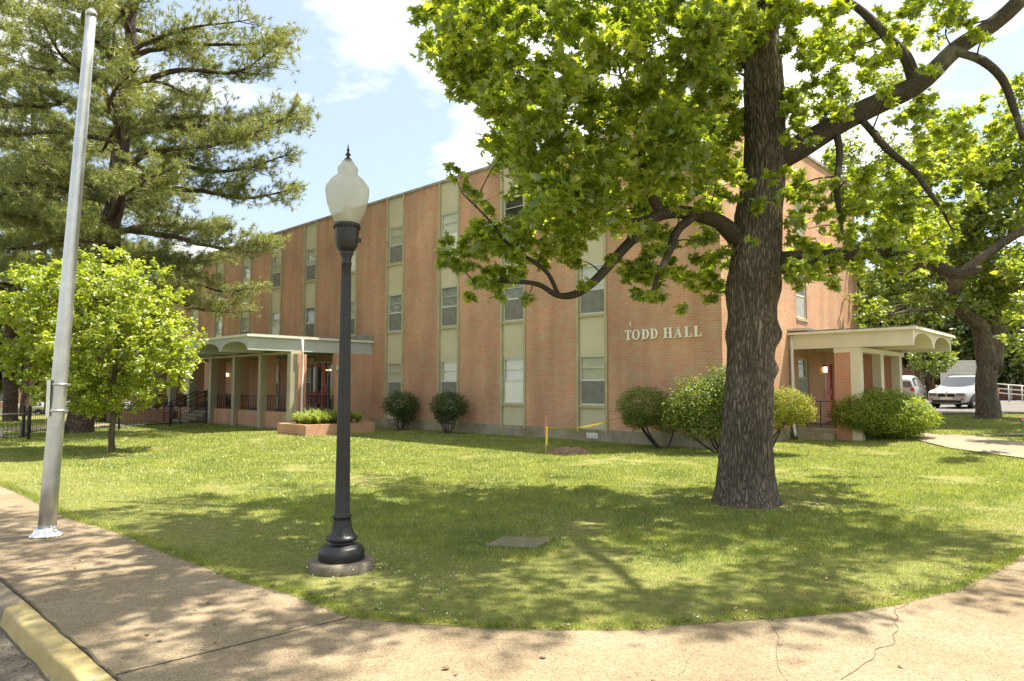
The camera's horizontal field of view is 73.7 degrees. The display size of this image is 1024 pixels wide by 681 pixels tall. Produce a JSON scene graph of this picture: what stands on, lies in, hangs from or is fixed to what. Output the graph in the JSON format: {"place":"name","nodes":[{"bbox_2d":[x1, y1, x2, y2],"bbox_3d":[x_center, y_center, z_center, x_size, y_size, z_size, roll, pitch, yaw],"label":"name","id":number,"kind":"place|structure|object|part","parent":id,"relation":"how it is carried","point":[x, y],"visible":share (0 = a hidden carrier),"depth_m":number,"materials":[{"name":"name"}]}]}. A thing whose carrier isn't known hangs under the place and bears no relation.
{"place":"outdoors","nodes":[
{"label":"outdoors","id":0,"kind":"place"},
{"bbox_2d":[0,626,49,680],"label":"road","id":1,"kind":"structure","parent":0,"point":[17,663],"depth_m":4.51,"materials":[{"name":"grey asphalt"}]},
{"bbox_2d":[0,582,25,621],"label":"kerb","id":2,"kind":"structure","parent":1,"relation":"on","point":[8,597],"depth_m":5.51,"materials":[{"name":"grey concrete"}]},
{"bbox_2d":[0,602,115,680],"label":"kerb","id":3,"kind":"structure","parent":1,"relation":"on","point":[50,650],"depth_m":4.53,"materials":[{"name":"yellow concrete"}]},
{"bbox_2d":[0,421,168,431],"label":"path","id":4,"kind":"structure","parent":0,"point":[35,427],"depth_m":30.01,"materials":[{"name":"beige concrete"}]},
{"bbox_2d":[184,390,229,406],"bbox_3d":[-17.213,3.531,38.451,3.312,1.618,2.016,0,-4,0],"label":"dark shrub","id":5,"kind":"object","parent":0,"point":[226,401],"visible":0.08,"depth_m":38.31,"materials":[{"name":"green plant"}]},
{"bbox_2d":[0,485,1023,680],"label":"sidewalk","id":6,"kind":"structure","parent":0,"point":[120,608],"depth_m":4.62,"materials":[{"name":"beige concrete"}]},
{"bbox_2d":[0,576,122,680],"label":"kerb joint","id":7,"kind":"object","parent":6,"relation":"on","point":[96,660],"visible":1,"depth_m":4.62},
{"bbox_2d":[29,8,96,538],"bbox_3d":[-5.210,-0.817,7.950,0.491,6.298,0.334,0,-4,0],"label":"metal pole","id":8,"kind":"object","parent":6,"relation":"on","point":[56,409],"visible":0.99,"depth_m":7.87,"materials":[{"name":"metal"}]},
{"bbox_2d":[1,497,347,674],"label":"sidewalk joint","id":9,"kind":"object","parent":6,"relation":"on","point":[202,652],"visible":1,"depth_m":4.55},
{"bbox_2d":[483,601,909,679],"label":"sidewalk crack","id":10,"kind":"object","parent":6,"relation":"on","point":[778,640],"visible":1,"depth_m":4.40,"materials":[{"name":"concrete"}]},
{"bbox_2d":[0,408,1023,629],"bbox_3d":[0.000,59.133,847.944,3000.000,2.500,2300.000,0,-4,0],"label":"ground","id":11,"kind":"structure","parent":0,"point":[584,529],"depth_m":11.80,"materials":[{"name":"green plant"}]},
{"bbox_2d":[0,406,31,439],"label":"iron fence","id":12,"kind":"object","parent":11,"relation":"on","point":[28,423],"visible":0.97,"depth_m":21.64,"materials":[{"name":"black metal"}]},
{"bbox_2d":[0,290,39,393],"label":"shade tree","id":13,"kind":"object","parent":11,"relation":"on","point":[21,365],"visible":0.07,"depth_m":61.89,"materials":[{"name":"green plant"}]},
{"bbox_2d":[0,402,43,414],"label":"parked car","id":14,"kind":"object","parent":11,"relation":"on","point":[39,405],"visible":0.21,"depth_m":79.31,"materials":[{"name":"white metal"}]},
{"bbox_2d":[21,405,46,437],"bbox_3d":[-16.597,2.806,23.800,0.223,1.180,2.224,1,-4,-12],"label":"iron fence","id":15,"kind":"object","parent":11,"relation":"on","point":[24,419],"visible":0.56,"depth_m":23.52,"materials":[{"name":"black metal"}]},
{"bbox_2d":[0,4,104,304],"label":"pine tree","id":16,"kind":"object","parent":11,"relation":"on","point":[5,75],"visible":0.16,"depth_m":30.52,"materials":[{"name":"green plant"}]},
{"bbox_2d":[34,349,75,398],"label":"shade tree","id":17,"kind":"object","parent":11,"relation":"on","point":[38,382],"visible":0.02,"depth_m":68.70,"materials":[{"name":"green plant"}]},
{"bbox_2d":[0,46,127,420],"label":"pine tree","id":18,"kind":"object","parent":11,"relation":"on","point":[10,396],"visible":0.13,"depth_m":33.86,"materials":[{"name":"green plant"}]},
{"bbox_2d":[0,141,129,414],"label":"pine tree","id":19,"kind":"object","parent":11,"relation":"on","point":[1,278],"visible":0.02,"depth_m":45.74,"materials":[{"name":"green plant"}]},
{"bbox_2d":[0,107,130,415],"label":"pine tree","id":20,"kind":"object","parent":11,"relation":"on","point":[25,399],"visible":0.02,"depth_m":40.72,"materials":[{"name":"green plant"}]},
{"bbox_2d":[0,389,136,408],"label":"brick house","id":21,"kind":"structure","parent":11,"relation":"on","point":[1,400],"depth_m":104.74,"materials":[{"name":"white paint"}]},
{"bbox_2d":[0,244,208,452],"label":"young maple","id":22,"kind":"object","parent":11,"relation":"on","point":[134,309],"visible":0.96,"depth_m":17.23,"materials":[{"name":"green plant"}]},
{"bbox_2d":[8,13,225,421],"bbox_3d":[-19.565,-6.401,33.980,9.620,21.261,9.826,0,-4,0],"label":"pine tree","id":23,"kind":"object","parent":11,"relation":"on","point":[131,245],"visible":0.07,"depth_m":33.08,"materials":[{"name":"green plant"}]},
{"bbox_2d":[111,302,158,394],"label":"shade tree","id":24,"kind":"object","parent":11,"relation":"on","point":[123,373],"visible":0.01,"depth_m":72.84,"materials":[{"name":"green plant"}]},
{"bbox_2d":[126,399,149,408],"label":"dark shrub","id":25,"kind":"object","parent":11,"relation":"on","point":[135,403],"visible":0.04,"depth_m":40.72,"materials":[{"name":"green plant"}]},
{"bbox_2d":[107,408,171,421],"bbox_3d":[-18.572,3.799,33.913,2.400,0.750,2.400,-4,-5,43],"label":"brick planter","id":26,"kind":"object","parent":11,"relation":"on","point":[152,414],"visible":0.4,"depth_m":33.12,"materials":[{"name":"red brick"}]},
{"bbox_2d":[152,397,167,409],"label":"daylily","id":27,"kind":"object","parent":26,"relation":"on","point":[157,405],"visible":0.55,"depth_m":34.15,"materials":[{"name":"green plant"}]},
{"bbox_2d":[95,400,207,429],"bbox_3d":[-14.887,3.111,28.357,0.132,1.180,5.666,-2,-4,21],"label":"iron fence","id":28,"kind":"object","parent":11,"relation":"on","point":[177,406],"visible":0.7,"depth_m":28.95,"materials":[{"name":"black metal"}]},
{"bbox_2d":[0,0,321,432],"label":"pine tree","id":29,"kind":"object","parent":11,"relation":"on","point":[150,189],"visible":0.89,"depth_m":25.04,"materials":[{"name":"green plant"}]},
{"bbox_2d":[277,421,374,435],"bbox_3d":[-6.856,3.312,25.221,2.000,0.560,2.850,-4,-5,43],"label":"brick planter","id":30,"kind":"object","parent":11,"relation":"on","point":[305,429],"visible":0.46,"depth_m":24.28,"materials":[{"name":"orange brick"}]},
{"bbox_2d":[286,413,305,423],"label":"daylily","id":31,"kind":"object","parent":30,"relation":"on","point":[295,420],"visible":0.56,"depth_m":24.77,"materials":[{"name":"green plant"}]},
{"bbox_2d":[293,415,306,423],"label":"daylily","id":32,"kind":"object","parent":30,"relation":"on","point":[302,421],"visible":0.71,"depth_m":24.48,"materials":[{"name":"green plant"}]},
{"bbox_2d":[298,408,321,424],"bbox_3d":[-7.198,2.712,24.404,1.422,0.688,1.342,1,-4,-21],"label":"daylily","id":33,"kind":"object","parent":30,"relation":"on","point":[309,419],"visible":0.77,"depth_m":24.27,"materials":[{"name":"green plant"}]},
{"bbox_2d":[306,407,329,423],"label":"daylily","id":34,"kind":"object","parent":30,"relation":"on","point":[317,420],"visible":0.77,"depth_m":24.21,"materials":[{"name":"plant"}]},
{"bbox_2d":[319,411,330,423],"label":"daylily","id":35,"kind":"object","parent":30,"relation":"on","point":[321,422],"visible":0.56,"depth_m":24.46,"materials":[{"name":"green plant"}]},
{"bbox_2d":[323,414,334,423],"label":"daylily","id":36,"kind":"object","parent":30,"relation":"on","point":[328,421],"visible":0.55,"depth_m":24.54,"materials":[{"name":"green plant"}]},
{"bbox_2d":[327,408,336,423],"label":"daylily","id":37,"kind":"object","parent":30,"relation":"on","point":[332,421],"visible":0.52,"depth_m":24.93,"materials":[{"name":"green plant"}]},
{"bbox_2d":[350,410,365,421],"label":"daylily","id":38,"kind":"object","parent":30,"relation":"on","point":[358,417],"visible":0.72,"depth_m":25.47,"materials":[{"name":"green plant"}]},
{"bbox_2d":[307,144,374,576],"bbox_3d":[-1.593,0.160,6.503,0.610,4.150,0.610,0,-4,0],"label":"street lamp","id":39,"kind":"object","parent":11,"relation":"on","point":[341,553],"visible":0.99,"depth_m":6.43,"materials":[{"name":"metal"}]},
{"bbox_2d":[380,389,420,429],"bbox_3d":[-4.373,2.728,26.703,1.610,1.646,1.504,0,-4,0],"label":"clipped shrub","id":40,"kind":"object","parent":11,"relation":"on","point":[399,412],"visible":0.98,"depth_m":26.52,"materials":[{"name":"green plant"}]},
{"bbox_2d":[428,390,468,433],"bbox_3d":[-2.295,2.609,24.662,1.560,1.610,1.501,0,-4,0],"label":"clipped shrub","id":41,"kind":"object","parent":11,"relation":"on","point":[450,415],"visible":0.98,"depth_m":24.47,"materials":[{"name":"green plant"}]},
{"bbox_2d":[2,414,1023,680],"bbox_3d":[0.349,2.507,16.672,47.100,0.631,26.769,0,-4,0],"label":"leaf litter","id":42,"kind":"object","parent":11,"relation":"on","point":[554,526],"visible":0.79,"depth_m":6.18,"materials":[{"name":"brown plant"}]},
{"bbox_2d":[3,441,1023,613],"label":"clover blossom","id":43,"kind":"object","parent":11,"relation":"on","point":[556,537],"visible":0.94,"depth_m":7.64,"materials":[{"name":"white plant"}]},
{"bbox_2d":[485,536,553,549],"bbox_3d":[0.088,2.220,7.434,0.682,0.064,0.492,-1,-4,10],"label":"service cover","id":44,"kind":"object","parent":11,"relation":"on","point":[521,542],"visible":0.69,"depth_m":7.38,"materials":[{"name":"grey concrete"}]},
{"bbox_2d":[119,107,955,449],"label":"dormitory building","id":45,"kind":"structure","parent":11,"relation":"on","point":[425,333],"depth_m":24.98,"materials":[{"name":"brick"}]},
{"bbox_2d":[192,325,197,336],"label":"window","id":46,"kind":"structure","parent":45,"relation":"in","point":[194,326],"depth_m":42.67,"materials":[{"name":"glass"}]},
{"bbox_2d":[216,321,221,336],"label":"window","id":47,"kind":"structure","parent":45,"relation":"in","point":[218,323],"depth_m":40.31,"materials":[{"name":"glass"}]},
{"bbox_2d":[216,272,222,300],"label":"window","id":48,"kind":"structure","parent":45,"relation":"in","point":[220,294],"depth_m":40.36,"materials":[{"name":"glass"}]},
{"bbox_2d":[242,316,248,333],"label":"window","id":49,"kind":"structure","parent":45,"relation":"in","point":[245,320],"depth_m":37.99,"materials":[{"name":"glass"}]},
{"bbox_2d":[243,265,249,294],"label":"window","id":50,"kind":"structure","parent":45,"relation":"in","point":[246,269],"depth_m":38.19,"materials":[{"name":"glass"}]},
{"bbox_2d":[271,312,279,334],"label":"window","id":51,"kind":"structure","parent":45,"relation":"in","point":[275,316],"depth_m":35.66,"materials":[{"name":"glass"}]},
{"bbox_2d":[271,257,280,289],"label":"window","id":52,"kind":"structure","parent":45,"relation":"in","point":[276,262],"depth_m":35.80,"materials":[{"name":"glass"}]},
{"bbox_2d":[276,367,277,398],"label":"window","id":53,"kind":"structure","parent":45,"relation":"in","point":[277,367],"depth_m":35.17,"materials":[{"name":"glass"}]},
{"bbox_2d":[284,364,325,411],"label":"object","id":54,"kind":"object","parent":45,"relation":"on","point":[323,371],"visible":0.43,"depth_m":28.13,"materials":[{"name":"red paint"}]},
{"bbox_2d":[306,367,309,398],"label":"window","id":55,"kind":"structure","parent":45,"relation":"in","point":[308,368],"depth_m":33.16,"materials":[{"name":"glass"}]},
{"bbox_2d":[305,307,314,336],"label":"window","id":56,"kind":"structure","parent":45,"relation":"in","point":[309,312],"depth_m":33.31,"materials":[{"name":"glass"}]},
{"bbox_2d":[304,248,315,282],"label":"window","id":57,"kind":"structure","parent":45,"relation":"in","point":[311,253],"depth_m":33.49,"materials":[{"name":"glass"}]},
{"bbox_2d":[310,361,331,410],"bbox_3d":[-8.870,2.128,31.933,2.100,2.300,0.184,-4,-5,43],"label":"entrance door","id":58,"kind":"structure","parent":45,"relation":"in","point":[328,391],"depth_m":31.93,"materials":[{"name":"glass"}]},
{"bbox_2d":[351,301,354,336],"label":"window","id":59,"kind":"structure","parent":45,"relation":"in","point":[352,302],"depth_m":30.77,"materials":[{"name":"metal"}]},
{"bbox_2d":[351,250,355,273],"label":"window","id":60,"kind":"structure","parent":45,"relation":"in","point":[354,253],"depth_m":30.91,"materials":[{"name":"glass"}]},
{"bbox_2d":[386,363,400,402],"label":"window","id":61,"kind":"structure","parent":45,"relation":"in","point":[394,369],"depth_m":28.48,"materials":[{"name":"glass"}]},
{"bbox_2d":[387,294,401,333],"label":"window","id":62,"kind":"structure","parent":45,"relation":"in","point":[395,301],"depth_m":28.64,"materials":[{"name":"glass"}]},
{"bbox_2d":[388,226,401,266],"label":"window","id":63,"kind":"structure","parent":45,"relation":"in","point":[395,234],"depth_m":28.84,"materials":[{"name":"glass"}]},
{"bbox_2d":[439,285,456,329],"bbox_3d":[-2.386,-1.268,26.240,1.090,1.645,0.170,-4,-5,43],"label":"window","id":64,"kind":"structure","parent":45,"relation":"in","point":[448,294],"depth_m":26.31,"materials":[{"name":"glass"}]},
{"bbox_2d":[441,361,456,402],"bbox_3d":[-2.386,1.596,26.049,1.090,1.645,0.170,-4,-5,43],"label":"window","id":65,"kind":"structure","parent":45,"relation":"in","point":[448,368],"depth_m":26.15,"materials":[{"name":"glass"}]},
{"bbox_2d":[442,211,456,250],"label":"window","id":66,"kind":"structure","parent":45,"relation":"in","point":[449,220],"depth_m":26.52,"materials":[{"name":"glass"}]},
{"bbox_2d":[502,358,522,405],"bbox_3d":[0.082,1.436,23.741,1.090,1.655,0.170,-4,-5,43],"label":"window","id":67,"kind":"structure","parent":45,"relation":"in","point":[513,367],"depth_m":23.80,"materials":[{"name":"glass"}]},
{"bbox_2d":[502,279,522,323],"bbox_3d":[0.082,-1.422,23.932,1.090,1.645,0.170,-4,-5,43],"label":"window","id":68,"kind":"structure","parent":45,"relation":"in","point":[513,309],"depth_m":23.96,"materials":[{"name":"glass"}]},
{"bbox_2d":[504,195,522,240],"bbox_3d":[0.082,-4.291,24.124,1.090,1.655,0.170,-4,-5,43],"label":"window","id":69,"kind":"structure","parent":45,"relation":"in","point":[513,207],"depth_m":24.25,"materials":[{"name":"glass"}]},
{"bbox_2d":[578,263,603,317],"bbox_3d":[2.549,-1.577,21.618,1.090,1.645,0.170,-4,-5,43],"label":"window","id":70,"kind":"structure","parent":45,"relation":"in","point":[592,302],"depth_m":21.63,"materials":[{"name":"glass"}]},
{"bbox_2d":[579,355,604,407],"bbox_3d":[2.549,1.287,21.427,1.090,1.645,0.170,-4,-5,43],"label":"window","id":71,"kind":"structure","parent":45,"relation":"in","point":[592,368],"depth_m":21.47,"materials":[{"name":"glass"}]},
{"bbox_2d":[794,191,803,236],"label":"window","id":72,"kind":"structure","parent":45,"relation":"in","point":[797,207],"depth_m":23.27,"materials":[{"name":"grey glass"}]},
{"bbox_2d":[796,274,808,321],"bbox_3d":[9.655,-1.457,22.891,0.170,1.635,0.979,-4,-5,43],"label":"window","id":73,"kind":"structure","parent":45,"relation":"in","point":[801,310],"depth_m":22.99,"materials":[{"name":"grey glass"}]},
{"bbox_2d":[798,358,810,397],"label":"window","id":74,"kind":"structure","parent":45,"relation":"in","point":[802,363],"depth_m":22.86,"materials":[{"name":"grey glass"}]},
{"bbox_2d":[825,362,833,421],"bbox_3d":[11.299,1.850,24.477,0.142,2.119,0.860,-4,-5,43],"label":"side door","id":75,"kind":"structure","parent":45,"relation":"in","point":[828,376],"depth_m":24.60,"materials":[{"name":"red wood"}]},
{"bbox_2d":[544,416,546,452],"bbox_3d":[0.845,2.484,17.281,0.079,1.152,0.047,1,-4,-17],"label":"wooden stake","id":76,"kind":"object","parent":11,"relation":"on","point":[545,434],"visible":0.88,"depth_m":17.28,"materials":[{"name":"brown wood"}]},
{"bbox_2d":[548,446,592,454],"bbox_3d":[1.485,2.798,17.469,1.193,0.171,1.076,0,-4,0],"label":"soil heap","id":77,"kind":"object","parent":11,"relation":"on","point":[570,450],"visible":0.98,"depth_m":17.21,"materials":[{"name":"brown soil"}]},
{"bbox_2d":[614,384,683,447],"bbox_3d":[3.839,2.135,19.030,2.043,1.823,1.591,0,-4,0],"label":"clipped shrub","id":78,"kind":"object","parent":11,"relation":"on","point":[639,417],"visible":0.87,"depth_m":18.74,"materials":[{"name":"green plant"}]},
{"bbox_2d":[546,412,629,444],"bbox_3d":[2.047,2.305,18.024,2.872,0.789,0.103,2,-5,-33],"label":"barrier tape","id":79,"kind":"object","parent":78,"relation":"attached to","point":[575,427],"visible":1,"depth_m":17.78,"materials":[{"name":"plastic"}]},
{"bbox_2d":[406,0,1023,508],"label":"sweetgum tree","id":80,"kind":"object","parent":11,"relation":"on","point":[482,62],"visible":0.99,"depth_m":9.46,"materials":[{"name":"green plant"}]},
{"bbox_2d":[657,364,783,452],"bbox_3d":[5.380,1.743,17.524,3.241,2.403,1.747,0,-4,0],"label":"tall shrub","id":81,"kind":"object","parent":11,"relation":"on","point":[693,411],"visible":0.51,"depth_m":17.29,"materials":[{"name":"green plant"}]},
{"bbox_2d":[773,385,818,446],"bbox_3d":[6.634,1.942,17.119,2.121,1.945,1.425,0,-4,0],"label":"yellow shrub","id":82,"kind":"object","parent":11,"relation":"on","point":[791,406],"visible":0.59,"depth_m":16.86,"materials":[{"name":"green plant"}]},
{"bbox_2d":[857,264,903,327],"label":"shade tree","id":83,"kind":"object","parent":11,"relation":"on","point":[867,324],"visible":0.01,"depth_m":58.95,"materials":[{"name":"green plant"}]},
{"bbox_2d":[824,386,945,438],"bbox_3d":[11.189,2.199,20.704,3.099,1.643,2.522,0,-4,0],"label":"spreading shrub","id":84,"kind":"object","parent":11,"relation":"on","point":[898,416],"visible":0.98,"depth_m":20.05,"materials":[{"name":"green plant"}]},
{"bbox_2d":[859,279,930,367],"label":"shade tree","id":85,"kind":"object","parent":11,"relation":"on","point":[905,307],"visible":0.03,"depth_m":62.16,"materials":[{"name":"green plant"}]},
{"bbox_2d":[785,0,1023,418],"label":"broadleaf tree","id":86,"kind":"object","parent":11,"relation":"on","point":[999,284],"visible":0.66,"depth_m":25.30,"materials":[{"name":"green plant"}]},
{"bbox_2d":[906,338,959,402],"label":"tree","id":87,"kind":"object","parent":11,"relation":"on","point":[936,365],"visible":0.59,"depth_m":43.43,"materials":[{"name":"green plant"}]},
{"bbox_2d":[900,276,976,296],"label":"shade tree","id":88,"kind":"object","parent":11,"relation":"on","point":[939,285],"visible":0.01,"depth_m":69.88,"materials":[{"name":"green plant"}]},
{"bbox_2d":[904,282,1001,385],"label":"shade tree","id":89,"kind":"object","parent":11,"relation":"on","point":[928,359],"visible":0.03,"depth_m":57.46,"materials":[{"name":"green plant"}]},
{"bbox_2d":[894,303,1023,398],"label":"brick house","id":90,"kind":"structure","parent":11,"relation":"on","point":[906,371],"depth_m":60.87,"materials":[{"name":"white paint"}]},
{"bbox_2d":[902,366,914,375],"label":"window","id":91,"kind":"structure","parent":90,"relation":"in","point":[905,371],"depth_m":62.27,"materials":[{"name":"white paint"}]},
{"bbox_2d":[1004,379,1021,385],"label":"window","id":92,"kind":"structure","parent":90,"relation":"in","point":[1016,383],"depth_m":56.91,"materials":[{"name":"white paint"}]},
{"bbox_2d":[929,291,1023,389],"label":"shade tree","id":93,"kind":"object","parent":11,"relation":"on","point":[1010,371],"visible":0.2,"depth_m":54.28,"materials":[{"name":"green plant"}]},
{"bbox_2d":[0,0,1023,304],"label":"sky","id":94,"kind":"structure","parent":0,"point":[399,126],"materials":[{"name":"blue"}]},
{"bbox_2d":[921,433,974,435],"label":"path","id":95,"kind":"structure","parent":0,"point":[949,435],"depth_m":20.41,"materials":[{"name":"beige concrete"}]},
{"bbox_2d":[913,398,1023,413],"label":"parking lot","id":96,"kind":"structure","parent":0,"point":[1014,404],"depth_m":34.39,"materials":[{"name":"grey asphalt"}]},
{"bbox_2d":[902,375,925,399],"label":"parked car","id":97,"kind":"object","parent":96,"relation":"on","point":[911,383],"visible":0.35,"depth_m":40.99,"materials":[{"name":"silver metal"}]},
{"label":"rear window","id":98,"kind":"part","parent":97,"relation":"part of","materials":[{"name":"grey glass"}]},
{"bbox_2d":[940,360,975,382],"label":"box truck","id":99,"kind":"object","parent":96,"relation":"on","point":[964,367],"visible":0.06,"depth_m":49.98,"materials":[{"name":"metal"}]},
{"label":"roller door","id":100,"kind":"part","parent":99,"relation":"part of","materials":[{"name":"white metal"}]},
{"bbox_2d":[928,374,999,408],"bbox_3d":[22.664,2.521,34.238,4.510,1.683,2.152,3,-5,-38],"label":"parked car","id":101,"kind":"object","parent":96,"relation":"on","point":[957,391],"visible":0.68,"depth_m":33.20,"materials":[{"name":"white metal"}]},
{"bbox_2d":[997,383,1023,401],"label":"ramp railing","id":102,"kind":"object","parent":96,"relation":"on","point":[1021,390],"visible":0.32,"depth_m":45.85,"materials":[{"name":"white metal"}]},
{"bbox_2d":[917,435,1023,457],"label":"path","id":103,"kind":"structure","parent":0,"point":[989,445],"depth_m":18.34,"materials":[{"name":"beige concrete"}]},
{"bbox_2d":[960,433,1023,435],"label":"path","id":104,"kind":"structure","parent":0,"point":[1005,434],"depth_m":20.20,"materials":[{"name":"beige concrete"}]}
]}

